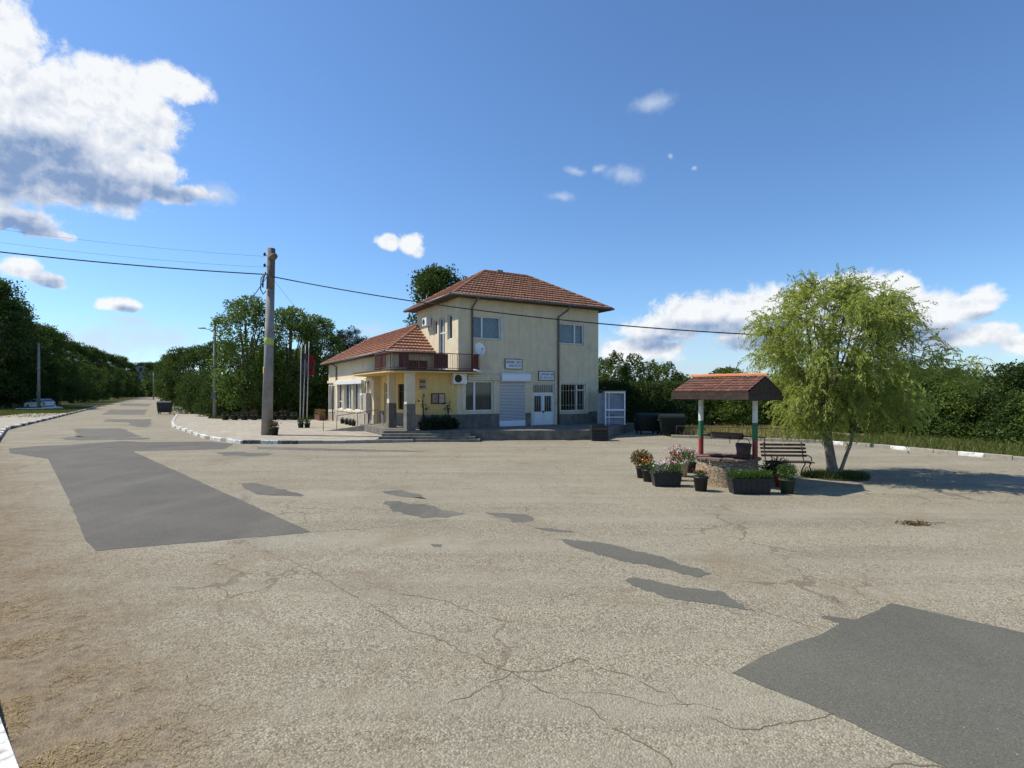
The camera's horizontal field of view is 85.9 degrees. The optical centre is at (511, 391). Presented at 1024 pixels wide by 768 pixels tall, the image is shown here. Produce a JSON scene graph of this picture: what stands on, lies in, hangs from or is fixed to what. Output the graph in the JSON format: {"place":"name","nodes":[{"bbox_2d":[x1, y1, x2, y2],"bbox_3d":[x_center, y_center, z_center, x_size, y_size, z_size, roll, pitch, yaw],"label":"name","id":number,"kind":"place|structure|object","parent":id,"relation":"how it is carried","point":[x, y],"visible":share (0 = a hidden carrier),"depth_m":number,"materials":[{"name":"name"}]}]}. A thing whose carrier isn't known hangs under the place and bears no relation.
{"place":"outdoors","nodes":[
{"label":"outdoors","id":0,"kind":"place"},
{"bbox_2d":[0,413,64,429],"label":"pavement","id":1,"kind":"structure","parent":0,"point":[6,421],"depth_m":47.76,"materials":[{"name":"concrete"}]},
{"bbox_2d":[0,406,90,417],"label":"grass","id":2,"kind":"structure","parent":0,"point":[6,411],"depth_m":67.57,"materials":[{"name":"plant"}]},
{"bbox_2d":[173,403,413,442],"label":"pavement","id":3,"kind":"structure","parent":0,"point":[240,429],"depth_m":34.56,"materials":[{"name":"concrete"}]},
{"bbox_2d":[172,383,207,413],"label":"shrub","id":4,"kind":"object","parent":3,"relation":"on","point":[187,403],"visible":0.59,"depth_m":59.41,"materials":[{"name":"green plant"}]},
{"bbox_2d":[190,381,238,416],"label":"shrub","id":5,"kind":"object","parent":3,"relation":"on","point":[196,406],"visible":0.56,"depth_m":53.23,"materials":[{"name":"green plant"}]},
{"bbox_2d":[260,248,277,434],"bbox_3d":[-13.307,-2.739,30.270,0.972,10.292,0.583,0,0,9],"label":"utility pole","id":6,"kind":"object","parent":3,"relation":"on","point":[267,394],"visible":0.98,"depth_m":30.10,"materials":[{"name":"concrete"}]},
{"bbox_2d":[0,251,266,274],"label":"power cable","id":7,"kind":"object","parent":6,"relation":"attached to","point":[128,264],"visible":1,"depth_m":28.23,"materials":[{"name":"rubber"}]},
{"bbox_2d":[273,276,812,337],"bbox_3d":[0.535,-4.413,27.663,28.300,3.969,0.055,0,0,11],"label":"power cable","id":8,"kind":"object","parent":6,"relation":"attached to","point":[517,314],"visible":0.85,"depth_m":27.66,"materials":[{"name":"rubber"}]},
{"bbox_2d":[360,423,633,439],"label":"raised pavement","id":9,"kind":"structure","parent":0,"point":[559,432],"depth_m":28.53,"materials":[{"name":"concrete"}]},
{"bbox_2d":[597,390,626,424],"bbox_3d":[6.092,1.202,33.946,1.720,2.596,1.360,0,0,3],"label":"kiosk","id":10,"kind":"object","parent":9,"relation":"on","point":[614,409],"visible":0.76,"depth_m":33.57,"materials":[{"name":"white plastic"}]},
{"bbox_2d":[0,397,1023,767],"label":"road","id":11,"kind":"structure","parent":0,"point":[378,689],"depth_m":6.59,"materials":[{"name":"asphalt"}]},
{"bbox_2d":[0,407,96,438],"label":"kerb","id":12,"kind":"structure","parent":11,"relation":"on","point":[3,430],"depth_m":43.89,"materials":[{"name":"white paint"}]},
{"bbox_2d":[72,428,139,436],"bbox_3d":[-24.972,2.496,33.592,2.872,0.001,11.037,0,0,-41],"label":"asphalt patch","id":13,"kind":"object","parent":11,"relation":"on","point":[104,432],"visible":0.98,"depth_m":33.66,"materials":[{"name":"asphalt"}]},
{"bbox_2d":[62,436,149,439],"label":"asphalt patch","id":14,"kind":"object","parent":11,"relation":"on","point":[99,438],"visible":1,"depth_m":29.34,"materials":[{"name":"asphalt"}]},
{"bbox_2d":[102,410,146,414],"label":"asphalt patch","id":15,"kind":"object","parent":11,"relation":"on","point":[126,412],"visible":0.95,"depth_m":65.99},
{"bbox_2d":[103,419,151,426],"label":"asphalt patch","id":16,"kind":"object","parent":11,"relation":"on","point":[140,422],"visible":0.9,"depth_m":46.07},
{"bbox_2d":[9,441,309,550],"bbox_3d":[-11.512,2.496,19.018,24.316,0.001,7.770,0,0,45],"label":"asphalt patch","id":17,"kind":"object","parent":11,"relation":"on","point":[113,490],"visible":1,"depth_m":12.51,"materials":[{"name":"asphalt"}]},
{"bbox_2d":[0,540,388,767],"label":"dirt","id":18,"kind":"structure","parent":11,"relation":"on","point":[65,747],"depth_m":4.26,"materials":[{"name":"soil"}]},
{"bbox_2d":[171,414,242,443],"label":"kerb","id":19,"kind":"structure","parent":11,"relation":"on","point":[204,436],"depth_m":29.37,"materials":[{"name":"white paint"}]},
{"bbox_2d":[243,440,296,443],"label":"kerb","id":20,"kind":"structure","parent":11,"relation":"on","point":[269,441],"depth_m":26.31,"materials":[{"name":"white paint"}]},
{"bbox_2d":[240,483,303,495],"bbox_3d":[-6.312,2.496,14.033,3.127,0.001,0.794,0,0,44],"label":"asphalt patch","id":21,"kind":"object","parent":11,"relation":"on","point":[258,489],"visible":1,"depth_m":13.90,"materials":[{"name":"asphalt"}]},
{"bbox_2d":[257,447,416,451],"bbox_3d":[-7.671,2.495,23.607,8.348,0.001,1.111,0,0,14],"label":"asphalt patch","id":22,"kind":"object","parent":11,"relation":"on","point":[287,448],"visible":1,"depth_m":23.75,"materials":[{"name":"asphalt"}]},
{"bbox_2d":[347,439,412,443],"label":"kerb","id":23,"kind":"structure","parent":11,"relation":"on","point":[380,441],"depth_m":26.91,"materials":[{"name":"concrete"}]},
{"bbox_2d":[383,501,463,517],"bbox_3d":[-2.082,2.496,11.743,2.360,0.001,0.938,0,0,41],"label":"asphalt patch","id":24,"kind":"object","parent":11,"relation":"on","point":[423,511],"visible":1,"depth_m":11.56,"materials":[{"name":"asphalt"}]},
{"bbox_2d":[379,433,480,441],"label":"entrance steps","id":25,"kind":"structure","parent":11,"relation":"on","point":[442,437],"depth_m":27.55,"materials":[{"name":"concrete"}]},
{"bbox_2d":[485,512,533,521],"bbox_3d":[-0.015,2.496,11.062,0.600,0.001,1.161,0,0,-36],"label":"asphalt patch","id":26,"kind":"object","parent":11,"relation":"on","point":[518,517],"visible":1,"depth_m":11.01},
{"bbox_2d":[178,496,945,767],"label":"road cracks","id":27,"kind":"object","parent":11,"relation":"on","point":[670,762],"visible":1,"depth_m":4.76,"materials":[{"name":"asphalt"}]},
{"bbox_2d":[590,425,608,440],"bbox_3d":[4.450,2.115,28.150,0.840,0.770,0.640,0,0,-3],"label":"planter box","id":28,"kind":"object","parent":11,"relation":"on","point":[599,432],"visible":1,"depth_m":27.85,"materials":[{"name":"wood"}]},
{"bbox_2d":[560,539,711,576],"bbox_3d":[1.742,2.496,8.442,0.636,0.001,2.668,0,0,-44],"label":"asphalt patch","id":29,"kind":"object","parent":11,"relation":"on","point":[618,552],"visible":1,"depth_m":8.34,"materials":[{"name":"asphalt"}]},
{"bbox_2d":[630,449,652,477],"bbox_3d":[3.771,2.074,15.982,0.691,0.853,0.692,0,0,-20],"label":"flower pot","id":30,"kind":"object","parent":11,"relation":"on","point":[636,456],"visible":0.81,"depth_m":15.89,"materials":[{"name":"black plastic"}]},
{"bbox_2d":[632,413,659,433],"bbox_3d":[8.000,1.883,32.600,1.520,1.233,1.060,0,0,-8],"label":"waste container","id":31,"kind":"object","parent":11,"relation":"on","point":[645,421],"visible":0.91,"depth_m":32.16,"materials":[{"name":"black plastic"}]},
{"bbox_2d":[639,458,658,481],"bbox_3d":[3.808,2.172,15.371,0.598,0.656,0.573,0,0,36],"label":"flower pot","id":32,"kind":"object","parent":11,"relation":"on","point":[645,469],"visible":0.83,"depth_m":15.25,"materials":[{"name":"black plastic"}]},
{"bbox_2d":[646,456,682,486],"bbox_3d":[4.057,2.118,14.634,0.918,0.763,0.556,0,0,0],"label":"planter tub","id":33,"kind":"object","parent":11,"relation":"on","point":[661,476],"visible":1,"depth_m":14.45,"materials":[{"name":"black plastic"}]},
{"bbox_2d":[664,444,696,476],"bbox_3d":[4.946,2.037,16.299,0.765,0.926,0.797,0,0,-12],"label":"flower pot","id":34,"kind":"object","parent":11,"relation":"on","point":[684,464],"visible":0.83,"depth_m":16.14,"materials":[{"name":"pink plant"}]},
{"bbox_2d":[625,577,754,610],"bbox_3d":[2.160,2.496,6.828,1.602,0.001,0.557,0,0,28],"label":"asphalt patch","id":35,"kind":"object","parent":11,"relation":"on","point":[722,598],"visible":1,"depth_m":6.81,"materials":[{"name":"asphalt"}]},
{"bbox_2d":[692,469,710,491],"bbox_3d":[4.751,2.219,13.885,0.424,0.562,0.394,0,0,41],"label":"flower pot","id":36,"kind":"object","parent":11,"relation":"on","point":[700,477],"visible":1,"depth_m":13.77,"materials":[{"name":"black plastic"}]},
{"bbox_2d":[671,373,781,487],"bbox_3d":[5.919,1.011,15.011,2.190,3.018,2.300,0,0,45],"label":"well","id":37,"kind":"object","parent":11,"relation":"on","point":[754,388],"visible":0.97,"depth_m":14.49,"materials":[{"name":"stone"}]},
{"bbox_2d":[735,438,751,458],"bbox_3d":[6.100,1.486,14.500,0.410,0.538,0.408,0,0,-17],"label":"bucket","id":38,"kind":"object","parent":37,"relation":"on","point":[743,450],"visible":1,"depth_m":14.36,"materials":[{"name":"metal"}]},
{"bbox_2d":[725,467,774,493],"bbox_3d":[5.856,2.199,13.539,1.163,0.602,0.677,0,0,0],"label":"planter tub","id":39,"kind":"object","parent":11,"relation":"on","point":[749,481],"visible":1,"depth_m":13.37,"materials":[{"name":"black plastic"}]},
{"bbox_2d":[760,442,814,477],"bbox_3d":[8.112,2.010,16.230,1.320,0.989,0.711,0,0,4],"label":"park bench","id":40,"kind":"object","parent":11,"relation":"on","point":[802,455],"visible":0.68,"depth_m":16.46,"materials":[{"name":"brown wood"}]},
{"bbox_2d":[777,462,798,493],"bbox_3d":[6.776,2.113,13.541,0.547,0.774,0.520,0,0,-3],"label":"flower pot","id":41,"kind":"object","parent":11,"relation":"on","point":[787,484],"visible":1,"depth_m":13.45,"materials":[{"name":"green plant"}]},
{"bbox_2d":[799,467,869,480],"bbox_3d":[9.469,2.398,16.195,2.003,0.204,1.734,0,0,0],"label":"planting bed","id":42,"kind":"object","parent":11,"relation":"on","point":[844,475],"visible":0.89,"depth_m":15.86,"materials":[{"name":"plant"}]},
{"bbox_2d":[732,603,1023,767],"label":"asphalt patch","id":43,"kind":"object","parent":11,"relation":"on","point":[905,657],"visible":1,"depth_m":4.77,"materials":[{"name":"asphalt"}]},
{"bbox_2d":[833,441,1023,460],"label":"kerb","id":44,"kind":"structure","parent":11,"relation":"on","point":[989,455],"depth_m":22.22,"materials":[{"name":"white paint"}]},
{"bbox_2d":[0,0,1023,380],"label":"sky","id":45,"kind":"structure","parent":0,"point":[669,164],"materials":[{"name":"blue"}]},
{"bbox_2d":[4,396,1022,455],"bbox_3d":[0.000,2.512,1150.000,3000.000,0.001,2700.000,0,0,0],"label":"ground","id":46,"kind":"structure","parent":0,"point":[112,400],"depth_m":116.98,"materials":[{"name":"concrete"}]},
{"bbox_2d":[0,718,18,767],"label":"kerb","id":47,"kind":"structure","parent":46,"relation":"on","point":[8,758],"depth_m":3.30,"materials":[{"name":"white paint"}]},
{"bbox_2d":[0,277,46,401],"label":"broadleaf tree","id":48,"kind":"object","parent":46,"relation":"on","point":[10,323],"visible":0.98,"depth_m":79.03,"materials":[{"name":"green plant"}]},
{"bbox_2d":[0,345,50,407],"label":"broadleaf tree","id":49,"kind":"object","parent":46,"relation":"on","point":[28,380],"visible":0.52,"depth_m":81.47,"materials":[{"name":"green plant"}]},
{"bbox_2d":[0,297,58,405],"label":"broadleaf tree","id":50,"kind":"object","parent":46,"relation":"on","point":[42,350],"visible":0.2,"depth_m":84.61,"materials":[{"name":"green plant"}]},
{"bbox_2d":[31,343,40,407],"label":"street lamp","id":51,"kind":"object","parent":46,"relation":"on","point":[38,377],"visible":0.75,"depth_m":78.37,"materials":[{"name":"concrete"}]},
{"bbox_2d":[21,352,70,405],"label":"broadleaf tree","id":52,"kind":"object","parent":46,"relation":"on","point":[54,393],"visible":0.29,"depth_m":90.58,"materials":[{"name":"green plant"}]},
{"bbox_2d":[29,322,73,397],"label":"broadleaf tree","id":53,"kind":"object","parent":46,"relation":"on","point":[57,342],"visible":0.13,"depth_m":96.82,"materials":[{"name":"green plant"}]},
{"bbox_2d":[42,331,89,404],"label":"broadleaf tree","id":54,"kind":"object","parent":46,"relation":"on","point":[63,337],"visible":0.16,"depth_m":109.27,"materials":[{"name":"green plant"}]},
{"bbox_2d":[52,356,85,404],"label":"broadleaf tree","id":55,"kind":"object","parent":46,"relation":"on","point":[71,395],"visible":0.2,"depth_m":104.14,"materials":[{"name":"green plant"}]},
{"bbox_2d":[61,340,96,402],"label":"broadleaf tree","id":56,"kind":"object","parent":46,"relation":"on","point":[84,350],"visible":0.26,"depth_m":125.81,"materials":[{"name":"green plant"}]},
{"bbox_2d":[61,360,99,402],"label":"broadleaf tree","id":57,"kind":"object","parent":46,"relation":"on","point":[81,399],"visible":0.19,"depth_m":118.56,"materials":[{"name":"green plant"}]},
{"bbox_2d":[74,345,107,398],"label":"broadleaf tree","id":58,"kind":"object","parent":46,"relation":"on","point":[95,356],"visible":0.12,"depth_m":142.25,"materials":[{"name":"green plant"}]},
{"bbox_2d":[75,362,108,401],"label":"broadleaf tree","id":59,"kind":"object","parent":46,"relation":"on","point":[95,395],"visible":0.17,"depth_m":134.28,"materials":[{"name":"green plant"}]},
{"bbox_2d":[84,349,120,386],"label":"broadleaf tree","id":60,"kind":"object","parent":46,"relation":"on","point":[104,355],"visible":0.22,"depth_m":166.06,"materials":[{"name":"green plant"}]},
{"bbox_2d":[93,365,116,400],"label":"broadleaf tree","id":61,"kind":"object","parent":46,"relation":"on","point":[109,389],"visible":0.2,"depth_m":152.21,"materials":[{"name":"green plant"}]},
{"bbox_2d":[98,352,127,397],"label":"broadleaf tree","id":62,"kind":"object","parent":46,"relation":"on","point":[113,359],"visible":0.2,"depth_m":190.41,"materials":[{"name":"green plant"}]},
{"bbox_2d":[103,367,126,399],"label":"broadleaf tree","id":63,"kind":"object","parent":46,"relation":"on","point":[118,383],"visible":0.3,"depth_m":175.47,"materials":[{"name":"green plant"}]},
{"bbox_2d":[152,354,195,400],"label":"broadleaf tree","id":64,"kind":"object","parent":46,"relation":"on","point":[158,388],"visible":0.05,"depth_m":90.33,"materials":[{"name":"green plant"}]},
{"bbox_2d":[156,346,204,406],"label":"broadleaf tree","id":65,"kind":"object","parent":46,"relation":"on","point":[169,384],"visible":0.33,"depth_m":74.55,"materials":[{"name":"green plant"}]},
{"bbox_2d":[167,345,212,411],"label":"broadleaf tree","id":66,"kind":"object","parent":46,"relation":"on","point":[191,358],"visible":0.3,"depth_m":64.91,"materials":[{"name":"green plant"}]},
{"bbox_2d":[198,325,216,418],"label":"street lamp","id":67,"kind":"object","parent":46,"relation":"on","point":[214,396],"visible":0.66,"depth_m":49.88,"materials":[{"name":"metal"}]},
{"bbox_2d":[180,339,241,413],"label":"broadleaf tree","id":68,"kind":"object","parent":46,"relation":"on","point":[203,373],"visible":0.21,"depth_m":58.77,"materials":[{"name":"green plant"}]},
{"bbox_2d":[205,293,287,416],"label":"broadleaf tree","id":69,"kind":"object","parent":46,"relation":"on","point":[251,371],"visible":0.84,"depth_m":49.85,"materials":[{"name":"green plant"}]},
{"bbox_2d":[251,305,325,415],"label":"broadleaf tree","id":70,"kind":"object","parent":46,"relation":"on","point":[290,389],"visible":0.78,"depth_m":52.39,"materials":[{"name":"green plant"}]},
{"bbox_2d":[294,385,328,415],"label":"shrub","id":71,"kind":"object","parent":46,"relation":"on","point":[326,407],"visible":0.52,"depth_m":54.31,"materials":[{"name":"green plant"}]},
{"bbox_2d":[286,313,347,408],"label":"broadleaf tree","id":72,"kind":"object","parent":46,"relation":"on","point":[328,326],"visible":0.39,"depth_m":55.27,"materials":[{"name":"green plant"}]},
{"bbox_2d":[319,331,352,370],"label":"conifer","id":73,"kind":"object","parent":46,"relation":"on","point":[344,346],"visible":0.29,"depth_m":59.49,"materials":[{"name":"plant"}]},
{"bbox_2d":[329,325,367,352],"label":"broadleaf tree","id":74,"kind":"object","parent":46,"relation":"on","point":[353,332],"visible":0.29,"depth_m":61.23,"materials":[{"name":"plant"}]},
{"bbox_2d":[402,263,463,326],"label":"broadleaf tree","id":75,"kind":"object","parent":46,"relation":"on","point":[430,281],"visible":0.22,"depth_m":50.27,"materials":[{"name":"green plant"}]},
{"bbox_2d":[320,269,614,430],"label":"public building","id":76,"kind":"structure","parent":46,"relation":"on","point":[391,368],"depth_m":32.69,"materials":[{"name":"paint"}]},
{"bbox_2d":[466,381,494,411],"bbox_3d":[-1.887,0.268,31.070,1.891,1.760,0.370,0,0,-30],"label":"window","id":77,"kind":"structure","parent":76,"relation":"in","point":[479,394],"depth_m":31.22,"materials":[{"name":"white plastic"}]},
{"bbox_2d":[473,316,501,340],"bbox_3d":[-1.510,-3.601,31.289,1.937,1.319,0.370,0,0,-30],"label":"window","id":78,"kind":"structure","parent":76,"relation":"in","point":[484,328],"depth_m":31.46,"materials":[{"name":"glass"}]},
{"bbox_2d":[533,384,553,424],"bbox_3d":[1.874,0.769,33.233,1.591,2.462,0.132,0,0,-30],"label":"door","id":79,"kind":"structure","parent":76,"relation":"in","point":[539,418],"depth_m":33.25,"materials":[{"name":"white plastic"}]},
{"bbox_2d":[559,323,582,344],"bbox_3d":[3.623,-3.560,34.274,2.032,1.301,0.370,0,0,-30],"label":"window","id":80,"kind":"structure","parent":76,"relation":"in","point":[569,334],"depth_m":34.40,"materials":[{"name":"glass"}]},
{"bbox_2d":[560,384,586,412],"bbox_3d":[3.790,0.413,34.277,2.040,1.822,0.210,0,0,-30],"label":"window","id":81,"kind":"structure","parent":76,"relation":"in","point":[575,385],"depth_m":34.48,"materials":[{"name":"white plastic"}]},
{"bbox_2d":[130,367,1013,396],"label":"wood","id":82,"kind":"object","parent":46,"relation":"on","point":[145,387],"visible":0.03,"depth_m":257.01,"materials":[{"name":"green plant"}]},
{"bbox_2d":[600,350,629,400],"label":"young poplar","id":83,"kind":"object","parent":46,"relation":"on","point":[612,361],"visible":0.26,"depth_m":40.61,"materials":[{"name":"green plant"}]},
{"bbox_2d":[601,379,638,421],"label":"shrub","id":84,"kind":"object","parent":46,"relation":"on","point":[622,386],"visible":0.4,"depth_m":37.75,"materials":[{"name":"green plant"}]},
{"bbox_2d":[618,353,650,422],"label":"young poplar","id":85,"kind":"object","parent":46,"relation":"on","point":[632,361],"visible":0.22,"depth_m":40.87,"materials":[{"name":"green plant"}]},
{"bbox_2d":[615,379,656,422],"bbox_3d":[8.552,0.834,38.281,3.757,3.466,4.047,0,0,25],"label":"shrub","id":86,"kind":"object","parent":46,"relation":"on","point":[640,405],"visible":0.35,"depth_m":37.76,"materials":[{"name":"green plant"}]},
{"bbox_2d":[623,379,676,418],"bbox_3d":[9.677,0.834,38.717,4.047,3.466,3.757,0,0,-40],"label":"shrub","id":87,"kind":"object","parent":46,"relation":"on","point":[650,385],"visible":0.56,"depth_m":37.71,"materials":[{"name":"green plant"}]},
{"bbox_2d":[643,379,697,424],"bbox_3d":[10.604,0.834,38.326,4.047,3.466,3.757,0,0,-15],"label":"shrub","id":88,"kind":"object","parent":46,"relation":"on","point":[668,398],"visible":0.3,"depth_m":37.78,"materials":[{"name":"green plant"}]},
{"bbox_2d":[657,361,684,409],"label":"young poplar","id":89,"kind":"object","parent":46,"relation":"on","point":[665,369],"visible":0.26,"depth_m":40.75,"materials":[{"name":"green plant"}]},
{"bbox_2d":[655,379,711,425],"bbox_3d":[11.930,0.834,38.598,4.047,3.466,3.757,0,0,11],"label":"shrub","id":90,"kind":"object","parent":46,"relation":"on","point":[694,420],"visible":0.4,"depth_m":37.85,"materials":[{"name":"green plant"}]},
{"bbox_2d":[634,424,810,438],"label":"grass","id":91,"kind":"structure","parent":46,"relation":"on","point":[710,429],"depth_m":31.97,"materials":[{"name":"plant"}]},
{"bbox_2d":[689,366,761,426],"bbox_3d":[15.909,0.297,40.506,5.858,4.573,5.792,0,0,-25],"label":"shrub","id":92,"kind":"object","parent":46,"relation":"on","point":[726,371],"visible":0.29,"depth_m":39.24,"materials":[{"name":"green plant"}]},
{"bbox_2d":[708,400,775,426],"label":"shrub","id":93,"kind":"object","parent":46,"relation":"on","point":[745,419],"visible":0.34,"depth_m":38.20,"materials":[{"name":"green plant"}]},
{"bbox_2d":[671,435,821,442],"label":"kerb","id":94,"kind":"structure","parent":46,"relation":"on","point":[748,438],"depth_m":28.01,"materials":[{"name":"concrete"}]},
{"bbox_2d":[725,400,786,426],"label":"shrub","id":95,"kind":"object","parent":46,"relation":"on","point":[742,423],"visible":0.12,"depth_m":38.04,"materials":[{"name":"green plant"}]},
{"bbox_2d":[741,393,790,425],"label":"shrub","id":96,"kind":"object","parent":46,"relation":"on","point":[764,422],"visible":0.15,"depth_m":37.51,"materials":[{"name":"green plant"}]},
{"bbox_2d":[737,260,999,474],"bbox_3d":[10.036,-0.668,15.956,6.793,6.492,5.381,0,0,31],"label":"willow tree","id":97,"kind":"object","parent":46,"relation":"on","point":[817,404],"visible":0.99,"depth_m":15.49,"materials":[{"name":"green plant"}]},
{"bbox_2d":[746,430,1023,456],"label":"grass","id":98,"kind":"structure","parent":46,"relation":"on","point":[976,444],"depth_m":25.45,"materials":[{"name":"plant"}]},
{"bbox_2d":[882,367,974,436],"bbox_3d":[23.415,0.480,31.613,5.309,4.192,5.370,0,0,0],"label":"shrub","id":99,"kind":"object","parent":46,"relation":"on","point":[927,385],"visible":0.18,"depth_m":30.17,"materials":[{"name":"green plant"}]},
{"bbox_2d":[900,385,977,437],"bbox_3d":[23.846,1.034,30.230,4.546,3.050,4.897,0,0,34],"label":"shrub","id":100,"kind":"object","parent":46,"relation":"on","point":[935,431],"visible":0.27,"depth_m":29.49,"materials":[{"name":"green plant"}]},
{"bbox_2d":[915,378,1000,438],"bbox_3d":[24.368,0.875,29.619,5.068,3.374,5.126,0,0,23],"label":"shrub","id":101,"kind":"object","parent":46,"relation":"on","point":[960,391],"visible":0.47,"depth_m":28.99,"materials":[{"name":"green plant"}]},
{"bbox_2d":[937,390,1023,439],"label":"shrub","id":102,"kind":"object","parent":46,"relation":"on","point":[961,422],"visible":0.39,"depth_m":28.05,"materials":[{"name":"green plant"}]},
{"bbox_2d":[958,359,1023,443],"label":"shrub","id":103,"kind":"object","parent":46,"relation":"on","point":[1003,369],"visible":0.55,"depth_m":27.11,"materials":[{"name":"green plant"}]},
{"bbox_2d":[973,367,1023,442],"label":"shrub","id":104,"kind":"object","parent":46,"relation":"on","point":[1008,385],"visible":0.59,"depth_m":26.59,"materials":[{"name":"green plant"}]},
{"bbox_2d":[987,385,1023,443],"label":"shrub","id":105,"kind":"object","parent":46,"relation":"on","point":[1012,426],"visible":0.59,"depth_m":26.15,"materials":[{"name":"green plant"}]},
{"bbox_2d":[662,420,977,438],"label":"path","id":106,"kind":"structure","parent":0,"point":[818,432],"depth_m":32.98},
{"bbox_2d":[657,414,685,435],"bbox_3d":[9.150,1.883,31.600,1.520,1.233,1.060,0,0,4],"label":"waste container","id":107,"kind":"object","parent":106,"relation":"on","point":[668,422],"visible":0.87,"depth_m":31.15,"materials":[{"name":"green plastic"}]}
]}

